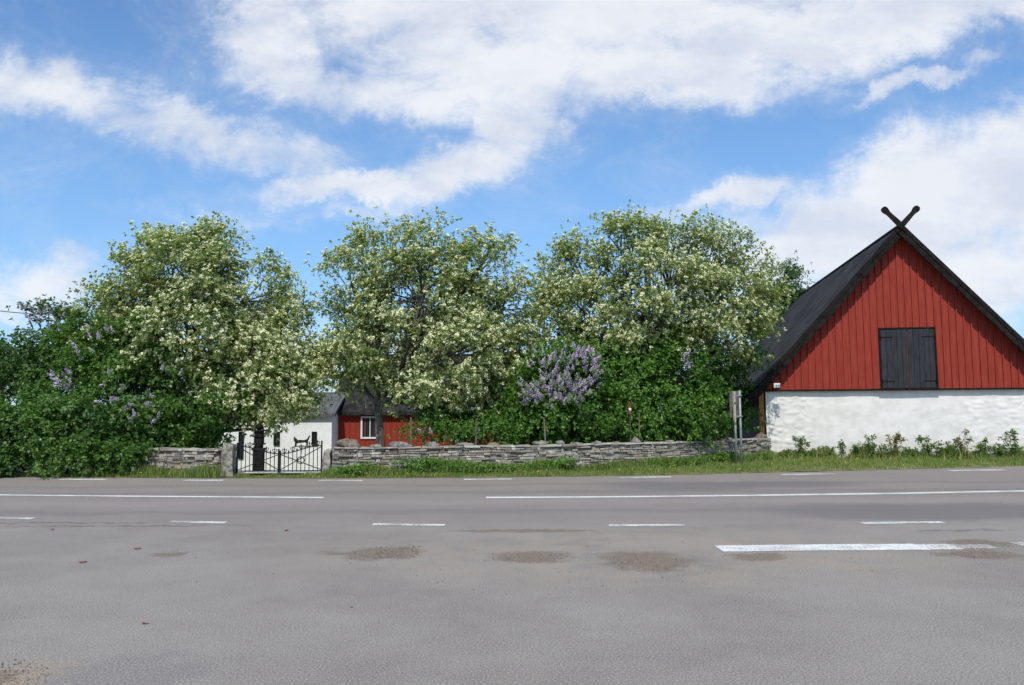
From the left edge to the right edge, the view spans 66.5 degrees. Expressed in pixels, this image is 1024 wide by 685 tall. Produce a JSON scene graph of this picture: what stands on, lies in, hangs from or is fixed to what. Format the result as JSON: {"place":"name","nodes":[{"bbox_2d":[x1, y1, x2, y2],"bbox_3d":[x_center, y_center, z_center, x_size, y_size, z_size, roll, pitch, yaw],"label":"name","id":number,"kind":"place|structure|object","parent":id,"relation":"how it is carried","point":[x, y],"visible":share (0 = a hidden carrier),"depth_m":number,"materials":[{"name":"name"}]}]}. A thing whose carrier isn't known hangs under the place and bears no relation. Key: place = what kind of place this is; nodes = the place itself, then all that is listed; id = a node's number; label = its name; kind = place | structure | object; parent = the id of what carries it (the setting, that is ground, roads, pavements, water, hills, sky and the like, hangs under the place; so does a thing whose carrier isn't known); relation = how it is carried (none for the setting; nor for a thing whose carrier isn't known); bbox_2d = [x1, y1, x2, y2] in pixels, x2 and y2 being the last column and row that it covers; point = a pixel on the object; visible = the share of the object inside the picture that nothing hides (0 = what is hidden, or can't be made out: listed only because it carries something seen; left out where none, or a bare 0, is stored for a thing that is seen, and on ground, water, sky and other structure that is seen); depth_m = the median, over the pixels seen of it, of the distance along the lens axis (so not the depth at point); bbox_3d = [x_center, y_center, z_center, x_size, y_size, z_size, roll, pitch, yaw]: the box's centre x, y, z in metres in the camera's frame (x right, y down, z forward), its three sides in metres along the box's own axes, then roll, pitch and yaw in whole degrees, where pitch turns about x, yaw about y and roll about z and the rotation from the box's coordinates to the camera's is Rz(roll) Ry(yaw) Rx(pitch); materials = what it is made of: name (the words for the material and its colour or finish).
{"place":"outdoors","nodes":[
{"label":"outdoors","id":0,"kind":"place"},
{"bbox_2d":[239,471,320,472],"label":"path","id":1,"kind":"structure","parent":0,"point":[284,472],"depth_m":19.58,"materials":[{"name":"grey gravel"}]},
{"bbox_2d":[236,435,322,473],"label":"iron gate","id":2,"kind":"structure","parent":1,"relation":"on","point":[279,453],"depth_m":19.44,"materials":[{"name":"black metal"}]},
{"bbox_2d":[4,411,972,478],"bbox_3d":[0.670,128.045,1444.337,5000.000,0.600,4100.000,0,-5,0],"label":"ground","id":3,"kind":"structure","parent":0,"point":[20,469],"depth_m":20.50,"materials":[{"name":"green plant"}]},
{"bbox_2d":[0,332,45,403],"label":"dark tree","id":4,"kind":"object","parent":3,"relation":"on","point":[3,351],"visible":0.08,"depth_m":27.11,"materials":[{"name":"green plant"}]},
{"bbox_2d":[0,293,103,469],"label":"lilac bush","id":5,"kind":"object","parent":3,"relation":"on","point":[32,360],"visible":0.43,"depth_m":22.89,"materials":[{"name":"green plant"}]},
{"bbox_2d":[11,299,261,468],"bbox_3d":[-10.134,1.230,21.321,6.578,5.060,3.628,0,-5,0],"label":"lilac bush","id":6,"kind":"object","parent":3,"relation":"on","point":[176,420],"visible":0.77,"depth_m":20.88,"materials":[{"name":"green plant"}]},
{"bbox_2d":[49,211,347,442],"bbox_3d":[-8.542,0.015,22.211,8.524,7.870,4.864,0,-5,0],"label":"whitebeam tree","id":7,"kind":"object","parent":3,"relation":"on","point":[261,354],"visible":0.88,"depth_m":21.62,"materials":[{"name":"green plant"}]},
{"bbox_2d":[221,392,345,470],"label":"white cottage","id":8,"kind":"structure","parent":3,"relation":"on","point":[323,427],"depth_m":29.30,"materials":[{"name":"white plaster"},{"name":"grey tin"}]},
{"bbox_2d":[238,432,243,458],"bbox_3d":[-10.151,3.848,29.256,0.189,1.009,0.050,0,-5,0],"label":"window","id":9,"kind":"structure","parent":8,"relation":"in","point":[240,438],"depth_m":29.25,"materials":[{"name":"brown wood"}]},
{"bbox_2d":[273,432,279,444],"bbox_3d":[-8.822,3.597,29.277,0.224,0.506,0.050,0,-5,0],"label":"window","id":10,"kind":"structure","parent":8,"relation":"in","point":[276,436],"depth_m":29.28,"materials":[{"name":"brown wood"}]},
{"bbox_2d":[312,432,316,444],"bbox_3d":[-7.412,3.597,29.276,0.189,0.506,0.050,0,-5,0],"label":"window","id":11,"kind":"structure","parent":8,"relation":"in","point":[314,434],"depth_m":29.28,"materials":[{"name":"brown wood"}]},
{"bbox_2d":[303,205,557,446],"bbox_3d":[-2.369,-0.018,22.303,7.789,7.842,4.234,0,-5,0],"label":"whitebeam tree","id":12,"kind":"object","parent":3,"relation":"on","point":[438,330],"visible":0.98,"depth_m":21.86,"materials":[{"name":"green plant"}]},
{"bbox_2d":[337,354,528,451],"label":"red cottage","id":13,"kind":"structure","parent":3,"relation":"on","point":[356,421],"depth_m":30.43,"materials":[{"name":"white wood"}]},
{"bbox_2d":[360,416,375,438],"bbox_3d":[-5.526,3.309,30.405,0.724,0.867,0.050,0,-5,0],"label":"window","id":14,"kind":"structure","parent":13,"relation":"in","point":[365,420],"depth_m":30.42,"materials":[{"name":"white wood"}]},
{"bbox_2d":[387,404,533,449],"bbox_3d":[-1.337,2.648,20.993,4.061,1.988,1.895,0,-5,0],"label":"shrub","id":15,"kind":"object","parent":3,"relation":"on","point":[436,427],"visible":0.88,"depth_m":20.90,"materials":[{"name":"green plant"}]},
{"bbox_2d":[397,350,525,450],"bbox_3d":[-0.980,2.175,23.534,5.088,4.173,2.657,0,-5,0],"label":"green shrub","id":16,"kind":"object","parent":3,"relation":"on","point":[462,416],"visible":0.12,"depth_m":23.20,"materials":[{"name":"green plant"}]},
{"bbox_2d":[478,330,633,447],"bbox_3d":[1.150,1.709,21.714,4.329,4.077,2.934,0,-5,0],"label":"lilac bush","id":17,"kind":"object","parent":3,"relation":"on","point":[556,395],"visible":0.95,"depth_m":21.12,"materials":[{"name":"green plant"}]},
{"bbox_2d":[508,200,795,422],"bbox_3d":[4.285,-0.374,23.104,8.838,8.246,4.173,0,-5,0],"label":"whitebeam tree","id":18,"kind":"object","parent":3,"relation":"on","point":[695,271],"visible":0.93,"depth_m":23.04,"materials":[{"name":"green plant"}]},
{"bbox_2d":[561,323,742,451],"bbox_3d":[3.669,1.459,22.570,5.682,4.564,3.265,0,-5,0],"label":"green shrub","id":19,"kind":"object","parent":3,"relation":"on","point":[646,381],"visible":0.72,"depth_m":21.96,"materials":[{"name":"green plant"}]},
{"bbox_2d":[660,334,773,440],"bbox_3d":[6.582,1.651,25.391,3.410,4.586,3.376,5,-7,-44],"label":"green shrub","id":20,"kind":"object","parent":3,"relation":"on","point":[735,368],"visible":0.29,"depth_m":24.99,"materials":[{"name":"green plant"}]},
{"bbox_2d":[745,250,815,344],"bbox_3d":[14.095,0.280,40.007,4.856,9.748,3.440,0,-5,0],"label":"dark tree","id":21,"kind":"object","parent":3,"relation":"on","point":[790,273],"visible":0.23,"depth_m":39.95,"materials":[{"name":"green plant"}]},
{"bbox_2d":[718,205,1023,456],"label":"barn","id":22,"kind":"structure","parent":3,"relation":"on","point":[902,329],"depth_m":24.39,"materials":[{"name":"red wood"}]},
{"bbox_2d":[0,537,1009,684],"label":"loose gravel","id":23,"kind":"structure","parent":0,"point":[406,547],"depth_m":8.37,"materials":[{"name":"gravel"}]},
{"bbox_2d":[0,466,1023,684],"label":"road","id":24,"kind":"structure","parent":0,"point":[923,617],"depth_m":7.32,"materials":[{"name":"grey asphalt"}]},
{"bbox_2d":[0,517,36,518],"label":"edge marking","id":25,"kind":"object","parent":24,"relation":"on","point":[17,517],"visible":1,"depth_m":12.00,"materials":[{"name":"paint"}]},
{"bbox_2d":[58,479,105,479],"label":"edge marking","id":26,"kind":"object","parent":24,"relation":"on","point":[81,479],"visible":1,"depth_m":18.80,"materials":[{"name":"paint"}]},
{"bbox_2d":[0,494,322,497],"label":"marking","id":27,"kind":"object","parent":24,"relation":"on","point":[162,496],"visible":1,"depth_m":14.90,"materials":[{"name":"white paint"}]},
{"bbox_2d":[170,521,225,522],"bbox_3d":[-4.588,2.623,11.416,0.911,0.001,0.193,-1,-5,10],"label":"edge marking","id":28,"kind":"object","parent":24,"relation":"on","point":[199,521],"visible":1,"depth_m":11.45,"materials":[{"name":"paint"}]},
{"bbox_2d":[182,480,222,480],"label":"edge marking","id":29,"kind":"object","parent":24,"relation":"on","point":[202,480],"visible":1,"depth_m":18.35,"materials":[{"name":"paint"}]},
{"bbox_2d":[319,480,362,480],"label":"edge marking","id":30,"kind":"object","parent":24,"relation":"on","point":[340,480],"visible":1,"depth_m":18.16,"materials":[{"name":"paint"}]},
{"bbox_2d":[372,523,444,525],"bbox_3d":[-1.461,2.574,11.040,1.057,0.001,0.191,-1,-5,6],"label":"edge marking","id":31,"kind":"object","parent":24,"relation":"on","point":[409,524],"visible":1,"depth_m":11.04,"materials":[{"name":"paint"}]},
{"bbox_2d":[464,478,511,479],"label":"edge marking","id":32,"kind":"object","parent":24,"relation":"on","point":[487,479],"visible":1,"depth_m":18.23,"materials":[{"name":"paint"}]},
{"bbox_2d":[620,476,669,477],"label":"edge marking","id":33,"kind":"object","parent":24,"relation":"on","point":[644,477],"visible":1,"depth_m":18.56,"materials":[{"name":"paint"}]},
{"bbox_2d":[608,524,685,525],"bbox_3d":[1.876,2.541,10.870,1.059,0.001,0.193,0,-5,0],"label":"edge marking","id":34,"kind":"object","parent":24,"relation":"on","point":[646,525],"visible":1,"depth_m":10.85,"materials":[{"name":"paint"}]},
{"bbox_2d":[486,490,1023,497],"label":"marking","id":35,"kind":"object","parent":24,"relation":"on","point":[753,495],"visible":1,"depth_m":14.59,"materials":[{"name":"white paint"}]},
{"bbox_2d":[781,473,834,474],"bbox_3d":[7.316,3.246,19.262,1.446,0.001,0.280,0,-5,-7],"label":"edge marking","id":36,"kind":"object","parent":24,"relation":"on","point":[807,474],"visible":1,"depth_m":19.18,"materials":[{"name":"paint"}]},
{"bbox_2d":[716,544,930,550],"bbox_3d":[3.572,2.373,9.043,2.369,0.001,0.458,0,-5,0],"label":"stop marking","id":37,"kind":"object","parent":24,"relation":"on","point":[803,547],"visible":1,"depth_m":9.04,"materials":[{"name":"white paint"}]},
{"bbox_2d":[861,521,943,523],"bbox_3d":[5.493,2.533,10.995,1.167,0.001,0.193,0,-5,-2],"label":"edge marking","id":38,"kind":"object","parent":24,"relation":"on","point":[902,522],"visible":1,"depth_m":10.99,"materials":[{"name":"paint"}]},
{"bbox_2d":[916,544,963,548],"bbox_3d":[4.961,2.367,9.061,0.404,0.001,0.372,0,-5,0],"label":"stop marking","id":39,"kind":"object","parent":24,"relation":"on","point":[939,546],"visible":1,"depth_m":9.06,"materials":[{"name":"paint"}]},
{"bbox_2d":[951,544,998,548],"bbox_3d":[5.381,2.365,9.065,0.430,0.001,0.294,0,-5,0],"label":"stop marking","id":40,"kind":"object","parent":24,"relation":"on","point":[965,546],"visible":1,"depth_m":9.06,"materials":[{"name":"paint"}]},
{"bbox_2d":[948,469,1001,470],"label":"edge marking","id":41,"kind":"object","parent":24,"relation":"on","point":[973,470],"visible":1,"depth_m":20.13,"materials":[{"name":"paint"}]},
{"bbox_2d":[1010,542,1023,545],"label":"stop marking","id":42,"kind":"object","parent":24,"relation":"on","point":[1020,543],"visible":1,"depth_m":9.24,"materials":[{"name":"paint"}]},
{"bbox_2d":[0,0,1023,407],"label":"sky","id":43,"kind":"structure","parent":0,"point":[795,122],"materials":[{"name":"blue"}]},
{"bbox_2d":[1,449,1023,478],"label":"grass verge","id":44,"kind":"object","parent":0,"point":[282,474],"depth_m":20.10,"materials":[{"name":"plant"}]},
{"bbox_2d":[0,383,163,479],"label":"green shrub","id":45,"kind":"object","parent":44,"relation":"on","point":[78,446],"visible":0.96,"depth_m":19.57,"materials":[{"name":"green plant"}]},
{"bbox_2d":[140,447,221,472],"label":"stone wall","id":46,"kind":"structure","parent":44,"relation":"on","point":[172,458],"depth_m":19.69,"materials":[{"name":"stone"}]},
{"bbox_2d":[220,443,236,477],"bbox_3d":[-6.957,2.921,19.172,0.320,0.916,0.311,0,-5,0],"label":"stone gatepost","id":47,"kind":"object","parent":44,"relation":"on","point":[228,460],"visible":0.75,"depth_m":19.05,"materials":[{"name":"grey stone"}]},
{"bbox_2d":[251,424,265,469],"bbox_3d":[-6.528,2.771,20.138,0.300,1.350,0.300,0,-5,0],"label":"carved post","id":48,"kind":"object","parent":44,"relation":"on","point":[259,436],"visible":0.8,"depth_m":20.05,"materials":[{"name":"brown wood"}]},
{"bbox_2d":[322,449,332,470],"bbox_3d":[-4.608,3.029,19.533,0.213,0.736,0.319,0,-5,0],"label":"stone gatepost","id":49,"kind":"object","parent":44,"relation":"on","point":[327,458],"visible":0.62,"depth_m":19.41,"materials":[{"name":"grey stone"}]},
{"bbox_2d":[410,417,411,444],"bbox_3d":[-2.604,2.700,20.100,0.048,1.545,0.049,0,-5,0],"label":"fence stake","id":50,"kind":"object","parent":44,"relation":"on","point":[411,430],"visible":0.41,"depth_m":20.12,"materials":[{"name":"grey wood"}]},
{"bbox_2d":[475,419,476,444],"bbox_3d":[-0.945,2.735,20.348,0.061,1.501,0.049,0,-5,0],"label":"fence stake","id":51,"kind":"object","parent":44,"relation":"on","point":[476,432],"visible":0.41,"depth_m":20.37,"materials":[{"name":"grey wood"}]},
{"bbox_2d":[543,417,545,440],"bbox_3d":[0.892,2.744,20.683,0.120,1.524,0.049,0,-5,0],"label":"fence stake","id":52,"kind":"object","parent":44,"relation":"on","point":[544,429],"visible":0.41,"depth_m":20.70,"materials":[{"name":"grey wood"}]},
{"bbox_2d":[329,450,771,475],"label":"wall foot weeds","id":53,"kind":"object","parent":44,"relation":"on","point":[421,464],"depth_m":19.59,"materials":[{"name":"green plant"}]},
{"bbox_2d":[332,438,771,470],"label":"stone wall","id":54,"kind":"structure","parent":44,"relation":"on","point":[588,453],"depth_m":20.15,"materials":[{"name":"stone"}]},
{"bbox_2d":[335,438,360,447],"bbox_3d":[-4.111,2.531,19.635,0.651,0.251,0.322,0,-5,0],"label":"boulder","id":55,"kind":"object","parent":54,"relation":"on","point":[346,442],"visible":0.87,"depth_m":19.53,"materials":[{"name":"beige stone"}]},
{"bbox_2d":[369,444,381,447],"bbox_3d":[-3.436,2.605,19.687,0.353,0.097,0.285,0,-5,0],"label":"boulder","id":56,"kind":"object","parent":54,"relation":"on","point":[375,446],"visible":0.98,"depth_m":19.57,"materials":[{"name":"grey stone"}]},
{"bbox_2d":[389,441,408,447],"bbox_3d":[-2.837,2.576,19.738,0.607,0.161,0.298,0,-5,0],"label":"boulder","id":57,"kind":"object","parent":54,"relation":"on","point":[398,444],"visible":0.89,"depth_m":19.64,"materials":[{"name":"grey stone"}]},
{"bbox_2d":[425,441,439,445],"bbox_3d":[-2.015,2.588,19.853,0.349,0.148,0.302,-5,-7,43],"label":"boulder","id":58,"kind":"object","parent":54,"relation":"on","point":[433,443],"visible":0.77,"depth_m":19.78,"materials":[{"name":"grey stone"}]},
{"bbox_2d":[454,442,473,445],"bbox_3d":[-1.227,2.609,19.973,0.528,0.115,0.292,1,-5,-13],"label":"boulder","id":59,"kind":"object","parent":54,"relation":"on","point":[465,443],"visible":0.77,"depth_m":19.89,"materials":[{"name":"grey stone"}]},
{"bbox_2d":[487,442,499,445],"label":"boulder","id":60,"kind":"object","parent":54,"relation":"on","point":[493,443],"visible":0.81,"depth_m":20.03,"materials":[{"name":"beige stone"}]},
{"bbox_2d":[532,440,546,445],"bbox_3d":[0.715,2.614,20.308,0.403,0.146,0.295,0,-5,0],"label":"boulder","id":61,"kind":"object","parent":54,"relation":"on","point":[538,443],"visible":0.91,"depth_m":20.23,"materials":[{"name":"grey stone"}]},
{"bbox_2d":[556,440,564,444],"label":"boulder","id":62,"kind":"object","parent":54,"relation":"on","point":[559,442],"visible":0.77,"depth_m":20.32,"materials":[{"name":"grey stone"}]},
{"bbox_2d":[631,437,640,442],"bbox_3d":[3.338,2.647,21.079,0.289,0.189,0.304,0,-5,0],"label":"boulder","id":63,"kind":"object","parent":54,"relation":"on","point":[635,440],"visible":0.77,"depth_m":20.98,"materials":[{"name":"grey stone"}]},
{"bbox_2d":[755,432,767,437],"bbox_3d":[7.635,2.864,23.969,0.384,0.217,0.283,0,-5,0],"label":"boulder","id":64,"kind":"object","parent":54,"relation":"on","point":[760,435],"visible":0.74,"depth_m":23.86,"materials":[{"name":"beige stone"}]},
{"bbox_2d":[629,402,630,441],"bbox_3d":[3.251,2.543,21.448,0.080,1.830,0.038,0,-5,0],"label":"stake","id":65,"kind":"object","parent":44,"relation":"on","point":[630,413],"visible":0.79,"depth_m":21.49,"materials":[{"name":"brown wood"}]},
{"bbox_2d":[729,390,742,463],"bbox_3d":[6.180,2.405,21.413,0.287,2.170,0.887,-1,-5,10],"label":"road sign","id":66,"kind":"object","parent":44,"relation":"on","point":[735,403],"visible":0.82,"depth_m":21.43,"materials":[{"name":"metal"}]},
{"bbox_2d":[781,448,789,457],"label":"rose bush","id":67,"kind":"object","parent":44,"relation":"on","point":[786,452],"visible":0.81,"depth_m":24.27,"materials":[{"name":"green plant"}]},
{"bbox_2d":[792,435,810,455],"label":"rose bush","id":68,"kind":"object","parent":44,"relation":"on","point":[800,444],"visible":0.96,"depth_m":24.20,"materials":[{"name":"green plant"}]},
{"bbox_2d":[810,448,819,457],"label":"rose bush","id":69,"kind":"object","parent":44,"relation":"on","point":[813,450],"visible":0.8,"depth_m":24.18,"materials":[{"name":"green plant"}]},
{"bbox_2d":[820,446,834,455],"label":"rose bush","id":70,"kind":"object","parent":44,"relation":"on","point":[832,449],"visible":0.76,"depth_m":24.05,"materials":[{"name":"green plant"}]},
{"bbox_2d":[837,439,846,457],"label":"rose bush","id":71,"kind":"object","parent":44,"relation":"on","point":[842,444],"visible":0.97,"depth_m":24.04,"materials":[{"name":"green plant"}]},
{"bbox_2d":[850,444,861,454],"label":"rose bush","id":72,"kind":"object","parent":44,"relation":"on","point":[855,449],"visible":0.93,"depth_m":23.93,"materials":[{"name":"green plant"}]},
{"bbox_2d":[861,434,877,457],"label":"rose bush","id":73,"kind":"object","parent":44,"relation":"on","point":[871,447],"visible":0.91,"depth_m":23.89,"materials":[{"name":"green plant"}]},
{"bbox_2d":[876,443,891,455],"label":"rose bush","id":74,"kind":"object","parent":44,"relation":"on","point":[883,449],"visible":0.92,"depth_m":23.85,"materials":[{"name":"green plant"}]},
{"bbox_2d":[885,431,907,456],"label":"rose bush","id":75,"kind":"object","parent":44,"relation":"on","point":[897,437],"visible":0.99,"depth_m":23.85,"materials":[{"name":"green plant"}]},
{"bbox_2d":[771,445,1023,459],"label":"border leaves","id":76,"kind":"object","parent":44,"relation":"on","point":[876,456],"visible":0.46,"depth_m":23.74,"materials":[{"name":"green plant"}]},
{"bbox_2d":[775,441,1023,458],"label":"border weeds","id":77,"kind":"object","parent":44,"relation":"on","point":[951,445],"visible":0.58,"depth_m":23.75,"materials":[{"name":"green plant"}]},
{"bbox_2d":[900,446,916,455],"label":"rose bush","id":78,"kind":"object","parent":44,"relation":"on","point":[909,450],"visible":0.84,"depth_m":23.70,"materials":[{"name":"green plant"}]},
{"bbox_2d":[915,435,937,456],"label":"rose bush","id":79,"kind":"object","parent":44,"relation":"on","point":[928,449],"visible":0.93,"depth_m":23.67,"materials":[{"name":"green plant"}]},
{"bbox_2d":[933,440,944,458],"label":"rose bush","id":80,"kind":"object","parent":44,"relation":"on","point":[938,448],"visible":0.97,"depth_m":23.61,"materials":[{"name":"green plant"}]},
{"bbox_2d":[945,445,957,457],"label":"rose bush","id":81,"kind":"object","parent":44,"relation":"on","point":[949,448],"visible":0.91,"depth_m":23.54,"materials":[{"name":"green plant"}]},
{"bbox_2d":[951,429,973,457],"bbox_3d":[13.603,3.052,23.562,0.596,1.021,0.460,0,-5,0],"label":"rose bush","id":82,"kind":"object","parent":44,"relation":"on","point":[956,440],"visible":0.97,"depth_m":23.50,"materials":[{"name":"green plant"}]},
{"bbox_2d":[973,437,994,456],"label":"rose bush","id":83,"kind":"object","parent":44,"relation":"on","point":[980,446],"visible":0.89,"depth_m":23.42,"materials":[{"name":"green plant"}]},
{"bbox_2d":[988,442,1007,457],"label":"rose bush","id":84,"kind":"object","parent":44,"relation":"on","point":[998,450],"visible":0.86,"depth_m":23.34,"materials":[{"name":"green plant"}]},
{"bbox_2d":[997,429,1020,457],"bbox_3d":[14.863,3.058,23.322,0.555,0.992,0.441,-5,-7,41],"label":"rose bush","id":85,"kind":"object","parent":44,"relation":"on","point":[1012,434],"visible":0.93,"depth_m":23.26,"materials":[{"name":"green plant"}]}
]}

